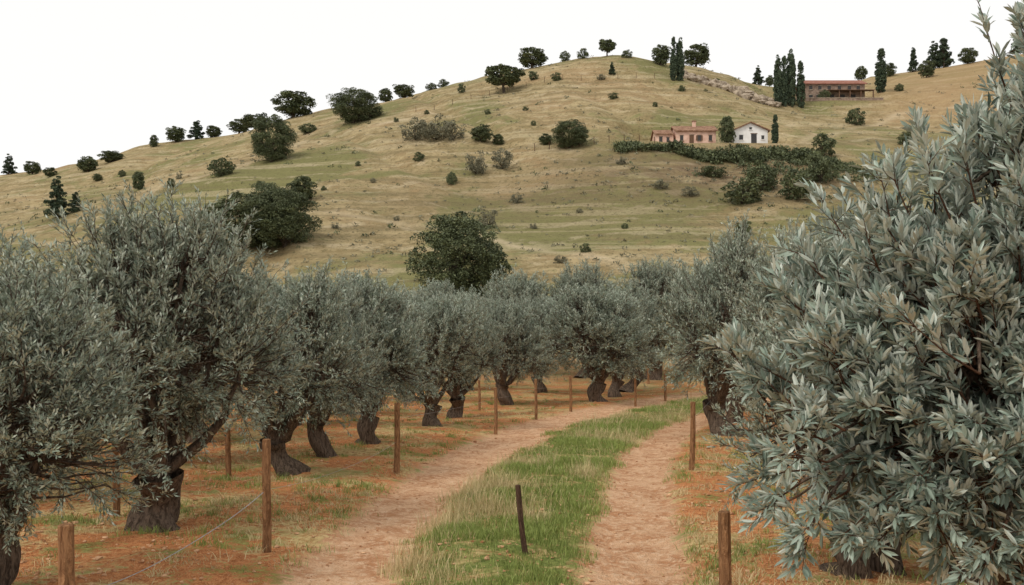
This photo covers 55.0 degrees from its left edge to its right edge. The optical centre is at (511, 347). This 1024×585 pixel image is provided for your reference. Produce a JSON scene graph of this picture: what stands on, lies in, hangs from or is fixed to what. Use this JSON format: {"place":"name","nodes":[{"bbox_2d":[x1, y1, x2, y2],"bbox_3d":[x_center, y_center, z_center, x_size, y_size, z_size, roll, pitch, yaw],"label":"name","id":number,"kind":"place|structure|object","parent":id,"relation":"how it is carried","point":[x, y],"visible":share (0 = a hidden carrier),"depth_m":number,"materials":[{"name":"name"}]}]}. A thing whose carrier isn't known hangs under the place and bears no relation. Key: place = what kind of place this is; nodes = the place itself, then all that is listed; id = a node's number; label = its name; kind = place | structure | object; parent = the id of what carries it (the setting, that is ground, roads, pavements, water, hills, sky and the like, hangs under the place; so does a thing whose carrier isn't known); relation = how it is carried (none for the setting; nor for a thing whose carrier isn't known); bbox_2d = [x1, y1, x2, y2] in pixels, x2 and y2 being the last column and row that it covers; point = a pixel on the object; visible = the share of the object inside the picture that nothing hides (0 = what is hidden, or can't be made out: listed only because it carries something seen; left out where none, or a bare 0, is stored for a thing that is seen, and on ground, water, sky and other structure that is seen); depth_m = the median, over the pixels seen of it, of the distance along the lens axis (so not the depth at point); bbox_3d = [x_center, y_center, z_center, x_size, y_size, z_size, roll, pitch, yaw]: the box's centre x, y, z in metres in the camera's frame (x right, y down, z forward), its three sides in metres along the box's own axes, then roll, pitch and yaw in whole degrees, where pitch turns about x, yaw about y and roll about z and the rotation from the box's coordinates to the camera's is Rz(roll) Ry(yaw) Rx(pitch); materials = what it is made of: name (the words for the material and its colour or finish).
{"place":"outdoors","nodes":[
{"label":"outdoors","id":0,"kind":"place"},
{"bbox_2d":[0,54,1023,584],"bbox_3d":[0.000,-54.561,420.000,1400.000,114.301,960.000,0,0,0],"label":"ground","id":1,"kind":"structure","parent":0,"point":[414,192],"depth_m":126.29,"materials":[{"name":"beige plant"}]},
{"bbox_2d":[0,153,17,174],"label":"conifer tree","id":2,"kind":"object","parent":1,"relation":"on","point":[8,169],"visible":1,"depth_m":352.45,"materials":[{"name":"green plant"}]},
{"bbox_2d":[0,220,108,439],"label":"olive tree","id":3,"kind":"object","parent":1,"relation":"on","point":[9,251],"visible":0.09,"depth_m":14.42,"materials":[{"name":"green plant"}]},
{"bbox_2d":[43,175,68,217],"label":"conifer tree","id":4,"kind":"object","parent":1,"relation":"on","point":[57,192],"visible":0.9,"depth_m":173.52,"materials":[{"name":"green plant"}]},
{"bbox_2d":[57,523,74,584],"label":"wooden post","id":5,"kind":"object","parent":1,"relation":"on","point":[66,566],"visible":1,"depth_m":6.25,"materials":[{"name":"brown wood"}]},
{"bbox_2d":[75,156,98,171],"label":"oak tree","id":6,"kind":"object","parent":1,"relation":"on","point":[87,163],"visible":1,"depth_m":291.50,"materials":[{"name":"green plant"}]},
{"bbox_2d":[0,247,179,584],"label":"olive tree","id":7,"kind":"object","parent":1,"relation":"on","point":[41,364],"visible":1,"depth_m":8.87,"materials":[{"name":"green plant"}]},
{"bbox_2d":[97,150,123,162],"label":"oak tree","id":8,"kind":"object","parent":1,"relation":"on","point":[108,156],"visible":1,"depth_m":301.63,"materials":[{"name":"green plant"}]},
{"bbox_2d":[111,447,120,516],"bbox_3d":[-5.496,1.990,13.649,0.119,1.213,0.128,0,1,-25],"label":"wooden post","id":9,"kind":"object","parent":1,"relation":"on","point":[116,505],"visible":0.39,"depth_m":13.60,"materials":[{"name":"brown wood"}]},
{"bbox_2d":[1,175,322,532],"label":"olive tree","id":10,"kind":"object","parent":1,"relation":"on","point":[166,298],"visible":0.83,"depth_m":12.32,"materials":[{"name":"green plant"}]},
{"bbox_2d":[85,256,244,426],"bbox_3d":[-6.910,0.312,19.584,3.591,4.656,3.668,0,0,35],"label":"olive tree","id":11,"kind":"object","parent":1,"relation":"on","point":[198,372],"visible":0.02,"depth_m":19.25,"materials":[{"name":"green plant"}]},
{"bbox_2d":[165,126,185,141],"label":"oak tree","id":12,"kind":"object","parent":1,"relation":"on","point":[177,134],"visible":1,"depth_m":324.99,"materials":[{"name":"green plant"}]},
{"bbox_2d":[187,120,204,138],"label":"conifer tree","id":13,"kind":"object","parent":1,"relation":"on","point":[196,132],"visible":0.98,"depth_m":329.14,"materials":[{"name":"green plant"}]},
{"bbox_2d":[144,259,269,442],"bbox_3d":[-7.805,0.094,24.012,4.056,4.959,4.324,0,0,45],"label":"olive tree","id":14,"kind":"object","parent":1,"relation":"on","point":[190,439],"depth_m":23.83,"materials":[{"name":"green plant"}]},
{"bbox_2d":[207,157,236,176],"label":"bush","id":15,"kind":"object","parent":1,"relation":"on","point":[223,169],"visible":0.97,"depth_m":176.46,"materials":[{"name":"green plant"}]},
{"bbox_2d":[225,427,230,475],"bbox_3d":[-5.196,2.029,17.995,0.126,1.161,0.121,1,1,41],"label":"wooden post","id":16,"kind":"object","parent":1,"relation":"on","point":[228,454],"visible":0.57,"depth_m":17.95,"materials":[{"name":"brown wood"}]},
{"bbox_2d":[226,119,249,132],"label":"oak tree","id":17,"kind":"object","parent":1,"relation":"on","point":[240,127],"visible":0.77,"depth_m":328.75,"materials":[{"name":"green plant"}]},
{"bbox_2d":[198,192,290,248],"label":"oak tree","id":18,"kind":"object","parent":1,"relation":"on","point":[238,211],"visible":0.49,"depth_m":120.56,"materials":[{"name":"green plant"}]},
{"bbox_2d":[234,181,295,241],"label":"oak tree","id":19,"kind":"object","parent":1,"relation":"on","point":[260,188],"visible":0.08,"depth_m":125.69,"materials":[{"name":"green plant"}]},
{"bbox_2d":[262,439,271,552],"bbox_3d":[-2.834,1.835,11.352,0.117,1.561,0.128,0,0,-17],"label":"wooden post","id":20,"kind":"object","parent":1,"relation":"on","point":[266,499],"visible":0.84,"depth_m":11.31,"materials":[{"name":"brown wood"}]},
{"bbox_2d":[249,112,298,161],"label":"oak tree","id":21,"kind":"object","parent":1,"relation":"on","point":[265,148],"visible":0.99,"depth_m":185.94,"materials":[{"name":"green plant"}]},
{"bbox_2d":[248,264,312,425],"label":"olive tree","id":22,"kind":"object","parent":1,"relation":"on","point":[280,289],"visible":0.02,"depth_m":29.07,"materials":[{"name":"green plant"}]},
{"bbox_2d":[245,183,322,248],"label":"oak tree","id":23,"kind":"object","parent":1,"relation":"on","point":[295,204],"visible":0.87,"depth_m":121.31,"materials":[{"name":"green plant"}]},
{"bbox_2d":[200,256,381,475],"bbox_3d":[-4.067,0.448,18.034,3.464,4.269,3.045,0,0,-16],"label":"olive tree","id":24,"kind":"object","parent":1,"relation":"on","point":[286,421],"visible":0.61,"depth_m":17.74,"materials":[{"name":"green plant"}]},
{"bbox_2d":[270,90,316,117],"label":"oak tree","id":25,"kind":"object","parent":1,"relation":"on","point":[297,101],"visible":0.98,"depth_m":278.32,"materials":[{"name":"green plant"}]},
{"bbox_2d":[290,175,317,198],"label":"oak tree","id":26,"kind":"object","parent":1,"relation":"on","point":[304,188],"visible":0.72,"depth_m":148.18,"materials":[{"name":"green plant"}]},
{"bbox_2d":[283,265,398,457],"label":"olive tree","id":27,"kind":"object","parent":1,"relation":"on","point":[320,443],"visible":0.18,"depth_m":20.64,"materials":[{"name":"green plant"}]},
{"bbox_2d":[325,87,383,122],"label":"oak tree","id":28,"kind":"object","parent":1,"relation":"on","point":[359,106],"visible":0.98,"depth_m":229.19,"materials":[{"name":"green plant"}]},
{"bbox_2d":[329,265,445,444],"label":"olive tree","id":29,"kind":"object","parent":1,"relation":"on","point":[399,334],"visible":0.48,"depth_m":23.16,"materials":[{"name":"green plant"}]},
{"bbox_2d":[394,403,399,473],"bbox_3d":[-2.187,1.849,18.704,0.123,1.593,0.132,1,0,8],"label":"wooden post","id":30,"kind":"object","parent":1,"relation":"on","point":[397,438],"visible":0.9,"depth_m":18.66,"materials":[{"name":"brown wood"}]},
{"bbox_2d":[392,84,414,97],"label":"oak tree","id":31,"kind":"object","parent":1,"relation":"on","point":[406,92],"visible":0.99,"depth_m":254.55,"materials":[{"name":"green plant"}]},
{"bbox_2d":[397,116,429,140],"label":"grey shrub","id":32,"kind":"object","parent":1,"relation":"on","point":[415,135],"visible":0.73,"depth_m":188.71,"materials":[{"name":"green plant"}]},
{"bbox_2d":[389,285,452,401],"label":"olive tree","id":33,"kind":"object","parent":1,"relation":"on","point":[410,293],"visible":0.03,"depth_m":42.65,"materials":[{"name":"green plant"}]},
{"bbox_2d":[400,277,462,301],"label":"olive tree","id":34,"kind":"object","parent":1,"relation":"on","point":[432,285],"visible":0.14,"depth_m":62.89,"materials":[{"name":"green plant"}]},
{"bbox_2d":[375,282,491,426],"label":"olive tree","id":35,"kind":"object","parent":1,"relation":"on","point":[449,321],"visible":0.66,"depth_m":29.16,"materials":[{"name":"green plant"}]},
{"bbox_2d":[416,113,450,141],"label":"grey shrub","id":36,"kind":"object","parent":1,"relation":"on","point":[433,132],"visible":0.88,"depth_m":185.53,"materials":[{"name":"green plant"}]},
{"bbox_2d":[438,120,466,141],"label":"grey shrub","id":37,"kind":"object","parent":1,"relation":"on","point":[451,124],"visible":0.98,"depth_m":183.82,"materials":[{"name":"green plant"}]},
{"bbox_2d":[403,291,510,418],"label":"olive tree","id":38,"kind":"object","parent":1,"relation":"on","point":[457,394],"visible":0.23,"depth_m":34.43,"materials":[{"name":"green plant"}]},
{"bbox_2d":[404,210,513,298],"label":"oak tree","id":39,"kind":"object","parent":1,"relation":"on","point":[483,258],"visible":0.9,"depth_m":92.49,"materials":[{"name":"green plant"}]},
{"bbox_2d":[431,283,504,385],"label":"olive tree","id":40,"kind":"object","parent":1,"relation":"on","point":[470,295],"visible":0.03,"depth_m":52.17,"materials":[{"name":"green plant"}]},
{"bbox_2d":[464,150,487,175],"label":"grey shrub","id":41,"kind":"object","parent":1,"relation":"on","point":[474,167],"visible":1,"depth_m":165.78,"materials":[{"name":"green plant"}]},
{"bbox_2d":[468,123,494,141],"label":"oak tree","id":42,"kind":"object","parent":1,"relation":"on","point":[477,132],"visible":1,"depth_m":180.34,"materials":[{"name":"green plant"}]},
{"bbox_2d":[479,206,497,227],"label":"grey shrub","id":43,"kind":"object","parent":1,"relation":"on","point":[491,221],"visible":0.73,"depth_m":132.61,"materials":[{"name":"green plant"}]},
{"bbox_2d":[12,392,965,584],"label":"soil clods","id":44,"kind":"object","parent":1,"relation":"on","point":[289,563],"visible":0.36,"depth_m":12.99,"materials":[{"name":"brown soil"}]},
{"bbox_2d":[13,386,968,584],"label":"grass tufts","id":45,"kind":"object","parent":1,"relation":"on","point":[166,532],"visible":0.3,"depth_m":14.19,"materials":[{"name":"plant"}]},
{"bbox_2d":[0,55,994,294],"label":"hillside scrub","id":46,"kind":"object","parent":1,"relation":"on","point":[513,226],"visible":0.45,"depth_m":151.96,"materials":[{"name":"green plant"}]},
{"bbox_2d":[491,147,513,169],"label":"grey shrub","id":47,"kind":"object","parent":1,"relation":"on","point":[504,162],"visible":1,"depth_m":168.82,"materials":[{"name":"green plant"}]},
{"bbox_2d":[484,63,525,92],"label":"umbrella pine","id":48,"kind":"object","parent":1,"relation":"on","point":[503,75],"visible":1,"depth_m":223.24,"materials":[{"name":"green plant"}]},
{"bbox_2d":[467,293,559,404],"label":"olive tree","id":49,"kind":"object","parent":1,"relation":"on","point":[518,334],"visible":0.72,"depth_m":40.98,"materials":[{"name":"green plant"}]},
{"bbox_2d":[479,263,553,375],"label":"olive tree","id":50,"kind":"object","parent":1,"relation":"on","point":[513,286],"visible":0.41,"depth_m":60.08,"materials":[{"name":"green plant"}]},
{"bbox_2d":[515,485,527,554],"bbox_3d":[0.125,2.116,11.389,0.082,1.059,0.085,-7,2,0],"label":"wooden post","id":51,"kind":"object","parent":1,"relation":"on","point":[521,519],"visible":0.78,"depth_m":11.36,"materials":[{"name":"brown wood"}]},
{"bbox_2d":[518,47,548,67],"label":"oak tree","id":52,"kind":"object","parent":1,"relation":"on","point":[537,56],"visible":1,"depth_m":252.54,"materials":[{"name":"green plant"}]},
{"bbox_2d":[534,379,537,419],"bbox_3d":[0.803,1.869,32.985,0.113,1.611,0.167,0,0,3],"label":"wooden post","id":53,"kind":"object","parent":1,"relation":"on","point":[535,395],"visible":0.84,"depth_m":32.94,"materials":[{"name":"brown wood"}]},
{"bbox_2d":[108,387,701,584],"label":"fence wire","id":54,"kind":"object","parent":53,"relation":"attached to","point":[245,507],"visible":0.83,"depth_m":10.85,"materials":[{"name":"grey metal"}]},
{"bbox_2d":[502,287,581,392],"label":"olive tree","id":55,"kind":"object","parent":1,"relation":"on","point":[541,387],"visible":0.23,"depth_m":49.64,"materials":[{"name":"green plant"}]},
{"bbox_2d":[383,395,707,584],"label":"grass strip","id":56,"kind":"object","parent":1,"relation":"on","point":[548,530],"depth_m":14.46,"materials":[{"name":"green plant"}]},
{"bbox_2d":[550,119,589,148],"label":"oak tree","id":57,"kind":"object","parent":1,"relation":"on","point":[578,136],"visible":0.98,"depth_m":171.96,"materials":[{"name":"green plant"}]},
{"bbox_2d":[537,257,618,377],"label":"olive tree","id":58,"kind":"object","parent":1,"relation":"on","point":[592,278],"visible":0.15,"depth_m":59.05,"materials":[{"name":"green plant"}]},
{"bbox_2d":[533,281,663,401],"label":"olive tree","id":59,"kind":"object","parent":1,"relation":"on","point":[615,327],"visible":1,"depth_m":42.19,"materials":[{"name":"green plant"}]},
{"bbox_2d":[599,39,616,55],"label":"umbrella pine","id":60,"kind":"object","parent":1,"relation":"on","point":[607,46],"visible":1,"depth_m":243.23,"materials":[{"name":"green plant"}]},
{"bbox_2d":[578,290,657,397],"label":"olive tree","id":61,"kind":"object","parent":1,"relation":"on","point":[617,383],"visible":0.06,"depth_m":47.23,"materials":[{"name":"green plant"}]},
{"bbox_2d":[595,275,673,392],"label":"olive tree","id":62,"kind":"object","parent":1,"relation":"on","point":[649,312],"visible":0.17,"depth_m":51.22,"materials":[{"name":"green plant"}]},
{"bbox_2d":[613,253,696,379],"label":"olive tree","id":63,"kind":"object","parent":1,"relation":"on","point":[655,280],"visible":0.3,"depth_m":58.05,"materials":[{"name":"green plant"}]},
{"bbox_2d":[651,44,670,65],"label":"oak tree","id":64,"kind":"object","parent":1,"relation":"on","point":[662,53],"visible":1,"depth_m":236.17,"materials":[{"name":"green plant"}]},
{"bbox_2d":[669,36,677,80],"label":"cypress tree","id":65,"kind":"object","parent":1,"relation":"on","point":[673,64],"visible":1,"depth_m":224.89,"materials":[{"name":"green plant"}]},
{"bbox_2d":[676,37,684,80],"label":"cypress tree","id":66,"kind":"object","parent":1,"relation":"on","point":[681,63],"visible":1,"depth_m":225.47,"materials":[{"name":"green plant"}]},
{"bbox_2d":[650,120,717,142],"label":"pink farmhouse","id":67,"kind":"object","parent":1,"relation":"on","point":[693,133],"visible":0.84,"depth_m":178.00,"materials":[{"name":"paint"}]},
{"bbox_2d":[689,402,695,469],"bbox_3d":[3.498,1.843,19.097,0.122,1.583,0.133,2,1,24],"label":"wooden post","id":68,"kind":"object","parent":1,"relation":"on","point":[692,436],"visible":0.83,"depth_m":19.05,"materials":[{"name":"brown wood"}]},
{"bbox_2d":[683,43,710,66],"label":"oak tree","id":69,"kind":"object","parent":1,"relation":"on","point":[696,58],"visible":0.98,"depth_m":252.58,"materials":[{"name":"green plant"}]},
{"bbox_2d":[647,208,770,436],"bbox_3d":[5.926,-0.418,27.044,4.663,6.549,4.099,0,0,41],"label":"olive tree","id":70,"kind":"object","parent":1,"relation":"on","point":[730,264],"visible":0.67,"depth_m":26.61,"materials":[{"name":"green plant"}]},
{"bbox_2d":[697,165,726,177],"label":"bush","id":71,"kind":"object","parent":1,"relation":"on","point":[712,171],"visible":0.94,"depth_m":155.40,"materials":[{"name":"green plant"}]},
{"bbox_2d":[663,244,762,422],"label":"olive tree","id":72,"kind":"object","parent":1,"relation":"on","point":[731,410],"visible":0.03,"depth_m":31.72,"materials":[{"name":"green plant"}]},
{"bbox_2d":[718,510,731,584],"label":"wooden post","id":73,"kind":"object","parent":1,"relation":"on","point":[724,543],"visible":1,"depth_m":6.95,"materials":[{"name":"brown wood"}]},
{"bbox_2d":[718,116,736,142],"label":"oak tree","id":74,"kind":"object","parent":1,"relation":"on","point":[727,123],"visible":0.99,"depth_m":175.91,"materials":[{"name":"green plant"}]},
{"bbox_2d":[683,69,781,107],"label":"rock outcrop","id":75,"kind":"object","parent":1,"relation":"on","point":[745,92],"visible":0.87,"depth_m":229.97,"materials":[{"name":"beige stone"}]},
{"bbox_2d":[611,139,861,169],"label":"hedge","id":76,"kind":"object","parent":1,"relation":"on","point":[701,154],"visible":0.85,"depth_m":167.93,"materials":[{"name":"green plant"}]},
{"bbox_2d":[720,177,763,204],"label":"bush","id":77,"kind":"object","parent":1,"relation":"on","point":[741,193],"visible":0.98,"depth_m":140.24,"materials":[{"name":"green plant"}]},
{"bbox_2d":[731,122,770,142],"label":"white farmhouse","id":78,"kind":"object","parent":1,"relation":"on","point":[750,132],"visible":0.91,"depth_m":177.30,"materials":[{"name":"paint"}]},
{"bbox_2d":[742,165,780,191],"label":"bush","id":79,"kind":"object","parent":1,"relation":"on","point":[770,175],"visible":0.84,"depth_m":146.99,"materials":[{"name":"green plant"}]},
{"bbox_2d":[709,214,834,454],"bbox_3d":[6.624,-0.024,21.069,4.413,5.633,4.136,0,0,-15],"label":"olive tree","id":80,"kind":"object","parent":1,"relation":"on","point":[753,309],"visible":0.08,"depth_m":20.87,"materials":[{"name":"green plant"}]},
{"bbox_2d":[773,54,782,102],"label":"cypress tree","id":81,"kind":"object","parent":1,"relation":"on","point":[777,83],"visible":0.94,"depth_m":230.97,"materials":[{"name":"green plant"}]},
{"bbox_2d":[781,56,788,106],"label":"cypress tree","id":82,"kind":"object","parent":1,"relation":"on","point":[785,93],"visible":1,"depth_m":231.28,"materials":[{"name":"green plant"}]},
{"bbox_2d":[786,48,796,106],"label":"cypress tree","id":83,"kind":"object","parent":1,"relation":"on","point":[791,72],"visible":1,"depth_m":231.68,"materials":[{"name":"green plant"}]},
{"bbox_2d":[777,169,814,199],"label":"bush","id":84,"kind":"object","parent":1,"relation":"on","point":[797,192],"visible":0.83,"depth_m":140.53,"materials":[{"name":"green plant"}]},
{"bbox_2d":[796,60,805,107],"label":"cypress tree","id":85,"kind":"object","parent":1,"relation":"on","point":[800,94],"visible":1,"depth_m":231.87,"materials":[{"name":"green plant"}]},
{"bbox_2d":[733,156,890,181],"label":"hedge","id":86,"kind":"object","parent":1,"relation":"on","point":[760,163],"visible":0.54,"depth_m":163.64,"materials":[{"name":"green plant"}]},
{"bbox_2d":[805,153,833,182],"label":"bush","id":87,"kind":"object","parent":1,"relation":"on","point":[823,169],"visible":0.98,"depth_m":155.44,"materials":[{"name":"green plant"}]},
{"bbox_2d":[810,133,837,155],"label":"bush","id":88,"kind":"object","parent":1,"relation":"on","point":[824,146],"visible":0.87,"depth_m":177.77,"materials":[{"name":"green plant"}]},
{"bbox_2d":[749,181,909,332],"bbox_3d":[5.806,0.066,15.536,3.709,5.382,3.783,0,0,37],"label":"olive tree","id":89,"kind":"object","parent":1,"relation":"on","point":[820,245],"visible":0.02,"depth_m":15.29,"materials":[{"name":"green plant"}]},
{"bbox_2d":[795,80,874,99],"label":"stone barn","id":90,"kind":"structure","parent":1,"relation":"on","point":[844,88],"depth_m":240.00,"materials":[{"name":"brown stone"}]},
{"bbox_2d":[701,285,990,579],"bbox_3d":[3.504,0.916,10.236,2.753,3.407,2.812,0,0,38],"label":"olive tree","id":91,"kind":"object","parent":1,"relation":"on","point":[860,569],"visible":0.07,"depth_m":10.19,"materials":[{"name":"green plant"}]},
{"bbox_2d":[845,108,866,125],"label":"bush","id":92,"kind":"object","parent":1,"relation":"on","point":[852,118],"visible":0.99,"depth_m":215.66,"materials":[{"name":"green plant"}]},
{"bbox_2d":[696,0,1023,584],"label":"olive tree","id":93,"kind":"object","parent":1,"relation":"on","point":[933,304],"visible":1,"depth_m":5.40,"materials":[{"name":"green plant"}]},
{"bbox_2d":[760,266,987,575],"bbox_3d":[4.134,0.780,10.754,2.863,3.606,3.052,0,0,20],"label":"olive tree","id":94,"kind":"object","parent":1,"relation":"on","point":[876,565],"visible":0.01,"depth_m":10.53,"materials":[{"name":"green plant"}]},
{"bbox_2d":[874,48,886,92],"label":"cypress tree","id":95,"kind":"object","parent":1,"relation":"on","point":[880,73],"visible":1,"depth_m":256.37,"materials":[{"name":"green plant"}]},
{"bbox_2d":[823,217,1015,584],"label":"olive tree","id":96,"kind":"object","parent":1,"relation":"on","point":[971,579],"depth_m":10.11,"materials":[{"name":"green plant"}]},
{"bbox_2d":[916,60,935,77],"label":"oak tree","id":97,"kind":"object","parent":1,"relation":"on","point":[928,70],"visible":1,"depth_m":284.36,"materials":[{"name":"green plant"}]},
{"bbox_2d":[925,41,942,67],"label":"conifer tree","id":98,"kind":"object","parent":1,"relation":"on","point":[932,56],"visible":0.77,"depth_m":318.41,"materials":[{"name":"green plant"}]},
{"bbox_2d":[934,38,954,67],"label":"conifer tree","id":99,"kind":"object","parent":1,"relation":"on","point":[944,55],"visible":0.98,"depth_m":317.18,"materials":[{"name":"green plant"}]},
{"bbox_2d":[957,47,977,63],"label":"oak tree","id":100,"kind":"object","parent":1,"relation":"on","point":[967,57],"visible":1,"depth_m":323.38,"materials":[{"name":"green plant"}]},
{"bbox_2d":[0,0,1023,174],"label":"sky","id":101,"kind":"structure","parent":0,"point":[79,78],"materials":[{"name":"white"}]},
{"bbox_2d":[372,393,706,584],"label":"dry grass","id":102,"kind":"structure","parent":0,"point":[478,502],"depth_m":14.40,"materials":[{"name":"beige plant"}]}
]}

